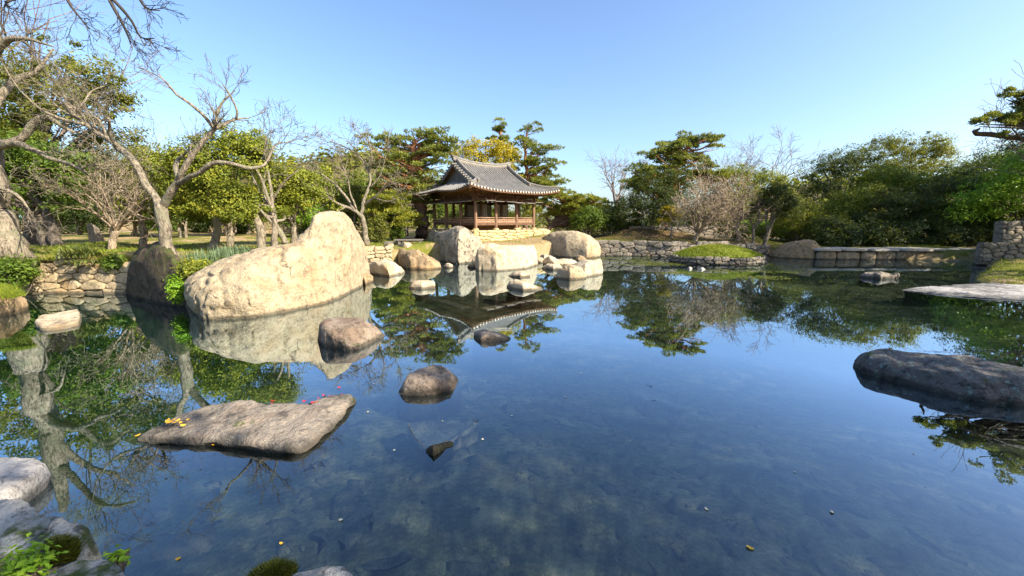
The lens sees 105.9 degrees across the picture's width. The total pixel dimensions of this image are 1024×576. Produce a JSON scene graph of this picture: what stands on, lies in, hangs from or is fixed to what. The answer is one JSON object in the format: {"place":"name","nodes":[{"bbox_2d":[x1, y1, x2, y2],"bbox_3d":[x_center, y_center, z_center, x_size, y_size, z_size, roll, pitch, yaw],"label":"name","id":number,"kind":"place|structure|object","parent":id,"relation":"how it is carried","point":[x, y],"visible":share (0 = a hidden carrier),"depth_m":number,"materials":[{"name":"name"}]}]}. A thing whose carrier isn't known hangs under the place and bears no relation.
{"place":"outdoors","nodes":[
{"label":"outdoors","id":0,"kind":"place"},
{"bbox_2d":[232,152,456,225],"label":"trees","id":1,"kind":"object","parent":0,"point":[335,171],"depth_m":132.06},
{"bbox_2d":[221,139,493,221],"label":"hillside wood","id":2,"kind":"object","parent":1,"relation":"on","point":[318,158],"visible":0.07,"depth_m":133.14,"materials":[{"name":"green plant"}]},
{"bbox_2d":[0,222,1023,575],"bbox_3d":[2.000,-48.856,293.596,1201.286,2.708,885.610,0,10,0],"label":"ground","id":3,"kind":"structure","parent":0,"point":[112,484],"depth_m":3.94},
{"bbox_2d":[0,554,25,574],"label":"rock","id":4,"kind":"object","parent":3,"relation":"on","point":[2,557],"visible":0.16,"depth_m":2.29,"materials":[{"name":"stone"}]},
{"bbox_2d":[0,532,68,575],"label":"fern","id":5,"kind":"object","parent":4,"relation":"on","point":[27,562],"visible":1,"depth_m":2.23,"materials":[{"name":"green plant"}]},
{"bbox_2d":[0,295,28,315],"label":"boulder","id":6,"kind":"object","parent":3,"relation":"on","point":[8,306],"visible":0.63,"depth_m":10.39,"materials":[{"name":"brown stone"}]},
{"bbox_2d":[0,253,48,296],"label":"shrub","id":7,"kind":"object","parent":3,"relation":"on","point":[18,272],"visible":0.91,"depth_m":12.37,"materials":[{"name":"green plant"}]},
{"bbox_2d":[0,457,55,515],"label":"rock","id":8,"kind":"object","parent":3,"relation":"on","point":[27,480],"visible":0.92,"depth_m":3.53,"materials":[{"name":"stone"}]},
{"bbox_2d":[0,499,101,575],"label":"rock","id":9,"kind":"object","parent":3,"relation":"on","point":[22,517],"visible":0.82,"depth_m":2.59,"materials":[{"name":"stone"}]},
{"bbox_2d":[40,526,90,565],"bbox_3d":[-2.867,1.634,2.449,0.379,0.126,0.256,0,10,0],"label":"moss","id":10,"kind":"object","parent":9,"relation":"on","point":[71,545],"visible":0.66,"depth_m":2.42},
{"bbox_2d":[34,309,81,330],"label":"rock","id":11,"kind":"object","parent":3,"relation":"on","point":[60,320],"visible":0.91,"depth_m":9.22,"materials":[{"name":"stone"}]},
{"bbox_2d":[0,120,119,246],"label":"evergreen tree","id":12,"kind":"object","parent":3,"relation":"on","point":[17,156],"visible":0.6,"depth_m":16.55,"materials":[{"name":"green plant"}]},
{"bbox_2d":[0,30,149,244],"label":"evergreen tree","id":13,"kind":"object","parent":3,"relation":"on","point":[48,134],"visible":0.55,"depth_m":18.98,"materials":[{"name":"green plant"}]},
{"bbox_2d":[19,255,130,293],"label":"bank wall","id":14,"kind":"structure","parent":3,"relation":"on","point":[63,278],"depth_m":13.36,"materials":[{"name":"stone"}]},
{"bbox_2d":[50,242,98,258],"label":"yucca plant","id":15,"kind":"object","parent":14,"relation":"on","point":[82,251],"visible":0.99,"depth_m":13.21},
{"bbox_2d":[0,0,168,278],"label":"bare tree","id":16,"kind":"object","parent":3,"relation":"on","point":[13,241],"visible":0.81,"depth_m":12.49,"materials":[{"name":"brown plant"}]},
{"bbox_2d":[47,559,124,575],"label":"rock","id":17,"kind":"object","parent":3,"relation":"on","point":[102,567],"visible":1,"depth_m":2.26,"materials":[{"name":"stone"}]},
{"bbox_2d":[101,544,131,571],"bbox_3d":[-2.435,1.690,2.378,0.156,0.221,0.191,-7,12,-34],"label":"sprout","id":18,"kind":"object","parent":17,"relation":"on","point":[120,557],"visible":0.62,"depth_m":2.37,"materials":[{"name":"green plant"}]},
{"bbox_2d":[52,192,128,234],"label":"lawn tree","id":19,"kind":"object","parent":3,"relation":"on","point":[80,219],"visible":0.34,"depth_m":30.82,"materials":[{"name":"green plant"}]},
{"bbox_2d":[0,0,189,230],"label":"bare tree","id":20,"kind":"object","parent":3,"relation":"on","point":[58,55],"visible":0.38,"depth_m":23.23,"materials":[{"name":"brown plant"}]},
{"bbox_2d":[0,0,191,72],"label":"overhanging tree","id":21,"kind":"object","parent":3,"relation":"on","point":[116,12],"visible":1,"depth_m":3.90,"materials":[{"name":"brown plant"}]},
{"bbox_2d":[14,126,190,249],"bbox_3d":[-16.417,-4.244,16.422,5.801,5.512,6.383,-9,13,-43],"label":"bare tree","id":22,"kind":"object","parent":3,"relation":"on","point":[114,227],"visible":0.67,"depth_m":16.31,"materials":[{"name":"brown plant"}]},
{"bbox_2d":[57,121,157,241],"bbox_3d":[-22.762,-5.919,22.081,5.854,7.121,4.578,0,10,0],"label":"leafy tree","id":23,"kind":"object","parent":3,"relation":"on","point":[120,138],"visible":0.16,"depth_m":21.21,"materials":[{"name":"brown plant"}]},
{"bbox_2d":[95,249,130,273],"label":"shrub","id":24,"kind":"object","parent":3,"relation":"on","point":[114,261],"visible":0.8,"depth_m":13.27,"materials":[{"name":"green plant"}]},
{"bbox_2d":[38,108,194,247],"bbox_3d":[-18.079,-5.254,18.350,6.387,6.829,6.300,1,10,8],"label":"bare tree","id":25,"kind":"object","parent":3,"relation":"on","point":[143,233],"visible":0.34,"depth_m":18.09,"materials":[{"name":"brown plant"}]},
{"bbox_2d":[100,143,194,220],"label":"leafy tree","id":26,"kind":"object","parent":3,"relation":"on","point":[150,199],"visible":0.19,"depth_m":18.25,"materials":[{"name":"green plant"}]},
{"bbox_2d":[125,241,186,306],"bbox_3d":[-11.749,-0.074,12.634,5.934,2.948,0.955,7,12,35],"label":"boulder","id":27,"kind":"object","parent":3,"relation":"on","point":[149,270],"visible":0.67,"depth_m":11.64,"materials":[{"name":"stone"}]},
{"bbox_2d":[163,273,185,306],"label":"ivy","id":28,"kind":"object","parent":27,"relation":"attached to","point":[175,288],"visible":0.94,"depth_m":10.68,"materials":[{"name":"green plant"}]},
{"bbox_2d":[0,29,324,256],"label":"bare tree","id":29,"kind":"object","parent":3,"relation":"on","point":[161,212],"visible":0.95,"depth_m":11.32,"materials":[{"name":"brown plant"}]},
{"bbox_2d":[170,255,222,279],"bbox_3d":[-9.137,-0.544,11.189,1.467,0.772,1.186,0,10,0],"label":"shrub","id":30,"kind":"object","parent":3,"relation":"on","point":[188,268],"visible":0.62,"depth_m":10.95,"materials":[{"name":"green plant"}]},
{"bbox_2d":[129,109,275,248],"bbox_3d":[-13.243,-4.540,16.955,5.544,5.935,3.982,0,10,0],"label":"leafy tree","id":31,"kind":"object","parent":3,"relation":"on","point":[195,196],"visible":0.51,"depth_m":16.22,"materials":[{"name":"green leaf"},{"name":"pale bark"}]},
{"bbox_2d":[21,221,408,235],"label":"boundary wall","id":32,"kind":"structure","parent":3,"relation":"on","point":[127,228],"depth_m":39.77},
{"bbox_2d":[172,169,266,246],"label":"leafy tree","id":33,"kind":"object","parent":3,"relation":"on","point":[230,236],"visible":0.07,"depth_m":19.59,"materials":[{"name":"green plant"}]},
{"bbox_2d":[136,394,355,474],"bbox_3d":[-3.191,2.039,4.813,2.165,1.110,1.344,0,10,0],"label":"rock","id":34,"kind":"object","parent":3,"relation":"on","point":[284,438],"visible":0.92,"depth_m":4.37,"materials":[{"name":"grey stone"}]},
{"bbox_2d":[192,125,300,247],"bbox_3d":[-11.219,-3.910,16.088,3.574,5.395,3.101,0,10,0],"label":"leafy tree","id":35,"kind":"object","parent":3,"relation":"on","point":[244,200],"visible":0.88,"depth_m":15.89,"materials":[{"name":"green plant"}]},
{"bbox_2d":[184,211,369,319],"bbox_3d":[-6.699,-0.668,13.364,4.537,3.914,7.911,6,11,30],"label":"boulder","id":36,"kind":"object","parent":3,"relation":"on","point":[322,259],"visible":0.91,"depth_m":10.78,"materials":[{"name":"stone"}]},
{"bbox_2d":[258,127,323,244],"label":"leaning tree","id":37,"kind":"object","parent":3,"relation":"on","point":[282,237],"visible":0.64,"depth_m":18.45,"materials":[{"name":"brown plant"}]},
{"bbox_2d":[248,155,343,242],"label":"leafy tree","id":38,"kind":"object","parent":3,"relation":"on","point":[294,193],"visible":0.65,"depth_m":19.94,"materials":[{"name":"green plant"}]},
{"bbox_2d":[266,195,329,237],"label":"lawn tree","id":39,"kind":"object","parent":3,"relation":"on","point":[304,222],"visible":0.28,"depth_m":33.09,"materials":[{"name":"green plant"}]},
{"bbox_2d":[292,566,352,575],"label":"rock","id":40,"kind":"object","parent":3,"relation":"on","point":[332,571],"visible":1,"depth_m":2.33,"materials":[{"name":"stone"}]},
{"bbox_2d":[239,554,300,575],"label":"moss","id":41,"kind":"object","parent":40,"relation":"on","point":[279,567],"visible":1,"depth_m":2.34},
{"bbox_2d":[324,170,369,226],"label":"lawn tree","id":42,"kind":"object","parent":3,"relation":"on","point":[357,191],"visible":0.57,"depth_m":34.52,"materials":[{"name":"green plant"}]},
{"bbox_2d":[318,317,384,380],"bbox_3d":[-3.494,1.410,8.126,1.558,1.472,1.518,0,10,0],"label":"rock","id":43,"kind":"object","parent":3,"relation":"on","point":[346,333],"visible":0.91,"depth_m":7.67,"materials":[{"name":"beige stone"}]},
{"bbox_2d":[282,115,428,245],"bbox_3d":[-8.656,-5.890,21.387,8.263,7.054,4.181,0,10,0],"label":"bare tree","id":44,"kind":"object","parent":3,"relation":"on","point":[354,209],"visible":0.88,"depth_m":21.32,"materials":[{"name":"brown plant"}]},
{"bbox_2d":[355,214,391,242],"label":"shrub","id":45,"kind":"object","parent":3,"relation":"on","point":[379,225],"visible":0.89,"depth_m":26.54,"materials":[{"name":"green plant"}]},
{"bbox_2d":[365,244,393,263],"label":"bank wall","id":46,"kind":"structure","parent":3,"relation":"on","point":[376,253],"depth_m":20.81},
{"bbox_2d":[369,259,404,276],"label":"rock","id":47,"kind":"object","parent":3,"relation":"on","point":[384,267],"visible":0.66,"depth_m":17.79,"materials":[{"name":"stone"}]},
{"bbox_2d":[358,189,426,239],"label":"leafy tree","id":48,"kind":"object","parent":3,"relation":"on","point":[396,214],"visible":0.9,"depth_m":28.37,"materials":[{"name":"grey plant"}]},
{"bbox_2d":[354,125,464,238],"bbox_3d":[-8.190,-8.269,31.611,8.564,9.391,5.028,-3,10,-17],"label":"red pine","id":49,"kind":"object","parent":3,"relation":"on","point":[416,159],"visible":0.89,"depth_m":30.78,"materials":[{"name":"green plant"}]},
{"bbox_2d":[398,248,440,269],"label":"rock","id":50,"kind":"object","parent":3,"relation":"on","point":[417,259],"visible":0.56,"depth_m":20.07,"materials":[{"name":"brown stone"}]},
{"bbox_2d":[397,365,464,422],"bbox_3d":[-1.171,1.871,5.860,1.127,1.315,0.656,-9,13,-42],"label":"rock","id":51,"kind":"object","parent":3,"relation":"on","point":[433,392],"visible":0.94,"depth_m":5.59,"materials":[{"name":"grey stone"}]},
{"bbox_2d":[426,441,453,472],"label":"rock","id":52,"kind":"object","parent":3,"relation":"on","point":[439,456],"visible":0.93,"depth_m":4.16,"materials":[{"name":"stone"}]},
{"bbox_2d":[408,420,478,463],"bbox_3d":[-0.848,1.941,4.595,0.883,0.533,0.606,0,10,0],"label":"rock","id":53,"kind":"object","parent":3,"relation":"on","point":[424,435],"visible":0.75,"depth_m":4.74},
{"bbox_2d":[428,226,482,263],"bbox_3d":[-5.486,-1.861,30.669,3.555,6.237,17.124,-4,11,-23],"label":"boulder","id":54,"kind":"object","parent":3,"relation":"on","point":[460,245],"visible":0.48,"depth_m":22.96,"materials":[{"name":"stone"}]},
{"bbox_2d":[445,133,526,177],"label":"leafy tree","id":55,"kind":"object","parent":3,"relation":"on","point":[468,151],"visible":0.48,"depth_m":41.44,"materials":[{"name":"yellow plant"}]},
{"bbox_2d":[427,228,549,240],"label":"stone platform","id":56,"kind":"structure","parent":3,"relation":"on","point":[496,235],"depth_m":29.17,"materials":[{"name":"beige stone"}]},
{"bbox_2d":[412,154,559,229],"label":"wooden pavilion","id":57,"kind":"structure","parent":56,"relation":"on","point":[500,187],"depth_m":29.73,"materials":[{"name":"brown wood"}]},
{"bbox_2d":[473,329,511,373],"bbox_3d":[-0.434,1.479,8.295,0.863,1.200,0.624,0,10,0],"label":"rock","id":58,"kind":"object","parent":3,"relation":"on","point":[495,366],"visible":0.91,"depth_m":8.07,"materials":[{"name":"grey stone"}]},
{"bbox_2d":[485,117,522,168],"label":"red pine","id":59,"kind":"object","parent":3,"relation":"on","point":[498,129],"visible":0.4,"depth_m":48.99,"materials":[{"name":"green plant"}]},
{"bbox_2d":[475,243,537,270],"bbox_3d":[-0.119,-1.164,21.209,4.235,2.755,3.657,-3,10,-19],"label":"boulder","id":60,"kind":"object","parent":3,"relation":"on","point":[491,257],"visible":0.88,"depth_m":19.53,"materials":[{"name":"stone"}]},
{"bbox_2d":[29,229,1023,284],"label":"grass","id":61,"kind":"structure","parent":3,"relation":"on","point":[190,247],"depth_m":20.01,"materials":[{"name":"plant"}]},
{"bbox_2d":[505,120,571,228],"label":"red pine","id":62,"kind":"object","parent":3,"relation":"on","point":[533,172],"visible":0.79,"depth_m":43.66,"materials":[{"name":"green plant"}]},
{"bbox_2d":[524,181,612,230],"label":"red pine","id":63,"kind":"object","parent":3,"relation":"on","point":[566,207],"visible":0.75,"depth_m":34.27,"materials":[{"name":"green plant"}]},
{"bbox_2d":[556,264,585,279],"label":"rock","id":64,"kind":"object","parent":3,"relation":"on","point":[571,272],"visible":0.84,"depth_m":16.63,"materials":[{"name":"stone"}]},
{"bbox_2d":[543,231,600,257],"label":"boulder","id":65,"kind":"object","parent":3,"relation":"on","point":[570,244],"visible":0.57,"depth_m":26.61,"materials":[{"name":"stone"}]},
{"bbox_2d":[124,361,1023,575],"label":"sunken stones","id":66,"kind":"object","parent":3,"relation":"on","point":[349,498],"visible":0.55,"depth_m":3.86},
{"bbox_2d":[573,259,602,276],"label":"rock","id":67,"kind":"object","parent":3,"relation":"on","point":[592,267],"visible":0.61,"depth_m":17.59,"materials":[{"name":"stone"}]},
{"bbox_2d":[568,205,609,234],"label":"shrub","id":68,"kind":"object","parent":3,"relation":"on","point":[591,220],"visible":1,"depth_m":32.17,"materials":[{"name":"green plant"}]},
{"bbox_2d":[587,201,629,235],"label":"lawn tree","id":69,"kind":"object","parent":3,"relation":"on","point":[611,226],"visible":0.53,"depth_m":32.88,"materials":[{"name":"green plant"}]},
{"bbox_2d":[583,147,649,206],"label":"bare tree","id":70,"kind":"object","parent":3,"relation":"on","point":[622,172],"visible":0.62,"depth_m":50.42,"materials":[{"name":"grey plant"}]},
{"bbox_2d":[609,161,709,228],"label":"evergreen tree","id":71,"kind":"object","parent":3,"relation":"on","point":[655,206],"visible":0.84,"depth_m":31.98,"materials":[{"name":"green plant"}]},
{"bbox_2d":[629,225,716,237],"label":"terrace wall","id":72,"kind":"structure","parent":3,"relation":"on","point":[707,233],"depth_m":32.63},
{"bbox_2d":[618,129,733,226],"bbox_3d":[14.323,-9.323,33.848,10.414,8.714,3.600,0,10,0],"label":"red pine","id":73,"kind":"object","parent":3,"relation":"on","point":[670,152],"visible":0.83,"depth_m":33.19,"materials":[{"name":"green plant"}]},
{"bbox_2d":[596,240,769,256],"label":"bank wall","id":74,"kind":"structure","parent":3,"relation":"on","point":[643,248],"depth_m":27.37,"materials":[{"name":"stone"}]},
{"bbox_2d":[656,154,769,247],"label":"bare tree","id":75,"kind":"object","parent":3,"relation":"on","point":[698,228],"visible":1,"depth_m":27.31,"materials":[{"name":"brown plant"}]},
{"bbox_2d":[668,244,765,264],"bbox_3d":[12.486,-1.914,23.627,5.646,1.630,3.857,0,10,0],"label":"grassy islet","id":76,"kind":"object","parent":3,"relation":"on","point":[716,254],"visible":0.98,"depth_m":22.38,"materials":[{"name":"plant"}]},
{"bbox_2d":[692,161,795,236],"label":"bare tree","id":77,"kind":"object","parent":3,"relation":"on","point":[761,178],"visible":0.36,"depth_m":35.36,"materials":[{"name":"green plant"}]},
{"bbox_2d":[700,168,789,241],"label":"bare tree","id":78,"kind":"object","parent":3,"relation":"on","point":[738,237],"visible":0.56,"depth_m":28.67,"materials":[{"name":"brown plant"}]},
{"bbox_2d":[745,176,807,244],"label":"evergreen tree","id":79,"kind":"object","parent":3,"relation":"on","point":[784,194],"visible":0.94,"depth_m":28.08,"materials":[{"name":"green plant"}]},
{"bbox_2d":[726,125,832,219],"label":"bare tree","id":80,"kind":"object","parent":3,"relation":"on","point":[781,153],"visible":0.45,"depth_m":39.15,"materials":[{"name":"grey plant"}]},
{"bbox_2d":[761,197,826,240],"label":"leafy tree","id":81,"kind":"object","parent":3,"relation":"on","point":[791,224],"visible":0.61,"depth_m":30.53,"materials":[{"name":"green plant"}]},
{"bbox_2d":[769,239,820,258],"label":"boulder","id":82,"kind":"object","parent":3,"relation":"on","point":[801,249],"visible":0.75,"depth_m":25.70,"materials":[{"name":"grey stone"}]},
{"bbox_2d":[805,221,852,246],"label":"bush","id":83,"kind":"object","parent":3,"relation":"on","point":[831,238],"visible":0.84,"depth_m":27.90,"materials":[{"name":"green plant"}]},
{"bbox_2d":[796,212,867,241],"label":"bank tree","id":84,"kind":"object","parent":3,"relation":"on","point":[828,219],"visible":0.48,"depth_m":28.69,"materials":[{"name":"green plant"}]},
{"bbox_2d":[791,141,893,213],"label":"tree","id":85,"kind":"object","parent":3,"relation":"on","point":[823,187],"visible":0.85,"depth_m":34.13,"materials":[{"name":"green plant"}]},
{"bbox_2d":[811,181,896,222],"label":"tree","id":86,"kind":"object","parent":3,"relation":"on","point":[837,205],"visible":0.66,"depth_m":30.79,"materials":[{"name":"green plant"}]},
{"bbox_2d":[835,221,877,247],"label":"bush","id":87,"kind":"object","parent":3,"relation":"on","point":[857,236],"visible":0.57,"depth_m":27.72,"materials":[{"name":"green plant"}]},
{"bbox_2d":[852,217,908,246],"bbox_3d":[26.379,-3.656,28.045,3.672,3.030,3.178,0,10,0],"label":"bush","id":88,"kind":"object","parent":3,"relation":"on","point":[881,237],"visible":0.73,"depth_m":27.43,"materials":[{"name":"green plant"}]},
{"bbox_2d":[813,247,975,259],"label":"stone dam","id":89,"kind":"structure","parent":3,"relation":"on","point":[867,253],"depth_m":25.00,"materials":[{"name":"stone"}]},
{"bbox_2d":[882,216,932,244],"bbox_3d":[28.619,-3.821,28.256,3.649,2.994,3.261,0,10,0],"label":"bush","id":90,"kind":"object","parent":3,"relation":"on","point":[915,226],"visible":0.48,"depth_m":27.54,"materials":[{"name":"green plant"}]},
{"bbox_2d":[840,163,980,211],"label":"bank tree","id":91,"kind":"object","parent":3,"relation":"on","point":[901,180],"visible":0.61,"depth_m":31.96,"materials":[{"name":"green plant"}]},
{"bbox_2d":[837,184,984,235],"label":"bank tree","id":92,"kind":"object","parent":3,"relation":"on","point":[912,202],"visible":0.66,"depth_m":28.53,"materials":[{"name":"green plant"}]},
{"bbox_2d":[857,125,967,190],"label":"tree","id":93,"kind":"object","parent":3,"relation":"on","point":[940,149],"visible":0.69,"depth_m":38.33,"materials":[{"name":"green plant"}]},
{"bbox_2d":[895,211,964,245],"bbox_3d":[30.004,-3.958,27.847,3.440,3.115,3.750,10,14,44],"label":"bush","id":94,"kind":"object","parent":3,"relation":"on","point":[941,234],"visible":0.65,"depth_m":27.20,"materials":[{"name":"green plant"}]},
{"bbox_2d":[853,348,1023,436],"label":"boulder","id":95,"kind":"object","parent":3,"relation":"on","point":[968,377],"visible":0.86,"depth_m":5.66,"materials":[{"name":"stone"}]},
{"bbox_2d":[907,157,1007,229],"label":"tree","id":96,"kind":"object","parent":3,"relation":"on","point":[928,188],"visible":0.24,"depth_m":29.20,"materials":[{"name":"green plant"}]},
{"bbox_2d":[928,211,993,246],"bbox_3d":[31.764,-3.816,27.720,3.536,3.281,3.112,0,10,0],"label":"bush","id":97,"kind":"object","parent":3,"relation":"on","point":[971,237],"visible":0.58,"depth_m":26.98,"materials":[{"name":"green plant"}]},
{"bbox_2d":[902,282,1023,300],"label":"rock ledge","id":98,"kind":"object","parent":3,"relation":"on","point":[992,290],"visible":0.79,"depth_m":13.43,"materials":[{"name":"stone"}]},
{"bbox_2d":[925,139,1023,186],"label":"tree","id":99,"kind":"object","parent":3,"relation":"on","point":[965,162],"visible":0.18,"depth_m":34.56,"materials":[{"name":"green plant"}]},
{"bbox_2d":[929,145,1023,223],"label":"tree","id":100,"kind":"object","parent":3,"relation":"on","point":[1005,185],"visible":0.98,"depth_m":26.57,"materials":[{"name":"green plant"}]},
{"bbox_2d":[929,60,1023,184],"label":"bare tree","id":101,"kind":"object","parent":3,"relation":"on","point":[996,130],"visible":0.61,"depth_m":19.90,"materials":[{"name":"plant"}]},
{"bbox_2d":[956,212,1010,245],"bbox_3d":[34.231,-4.130,28.254,3.718,3.182,3.322,6,12,33],"label":"bush","id":102,"kind":"object","parent":3,"relation":"on","point":[989,223],"visible":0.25,"depth_m":27.71,"materials":[{"name":"green plant"}]},
{"bbox_2d":[961,130,1023,192],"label":"tree","id":103,"kind":"object","parent":3,"relation":"on","point":[1013,145],"visible":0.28,"depth_m":30.04,"materials":[{"name":"green plant"}]},
{"bbox_2d":[967,84,1023,141],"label":"black pine","id":104,"kind":"object","parent":3,"relation":"on","point":[1015,120],"visible":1,"depth_m":15.11,"materials":[{"name":"green plant"}]},
{"bbox_2d":[973,242,1023,264],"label":"bastion wall","id":105,"kind":"structure","parent":3,"relation":"on","point":[987,253],"depth_m":21.50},
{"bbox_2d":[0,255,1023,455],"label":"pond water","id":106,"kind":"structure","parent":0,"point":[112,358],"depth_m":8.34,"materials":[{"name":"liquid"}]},
{"bbox_2d":[563,257,811,287],"bbox_3d":[8.074,-1.150,21.010,13.848,0.006,10.503,9,13,42],"label":"pond weed","id":107,"kind":"object","parent":106,"relation":"on","point":[644,261],"visible":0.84,"depth_m":19.44,"materials":[{"name":"green plant"}]},
{"bbox_2d":[0,0,1023,221],"label":"sky","id":108,"kind":"structure","parent":0,"point":[608,75],"materials":[{"name":"blue"}]},
{"bbox_3d":[32.642,-1.938,23.704,11.250,1.650,4.000,0,10,0],"label":"bastion terrace","id":109,"kind":"object","parent":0,"visible":0},
{"bbox_2d":[992,221,1023,242],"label":"bastion wall","id":110,"kind":"structure","parent":109,"relation":"on","point":[1008,231],"depth_m":23.05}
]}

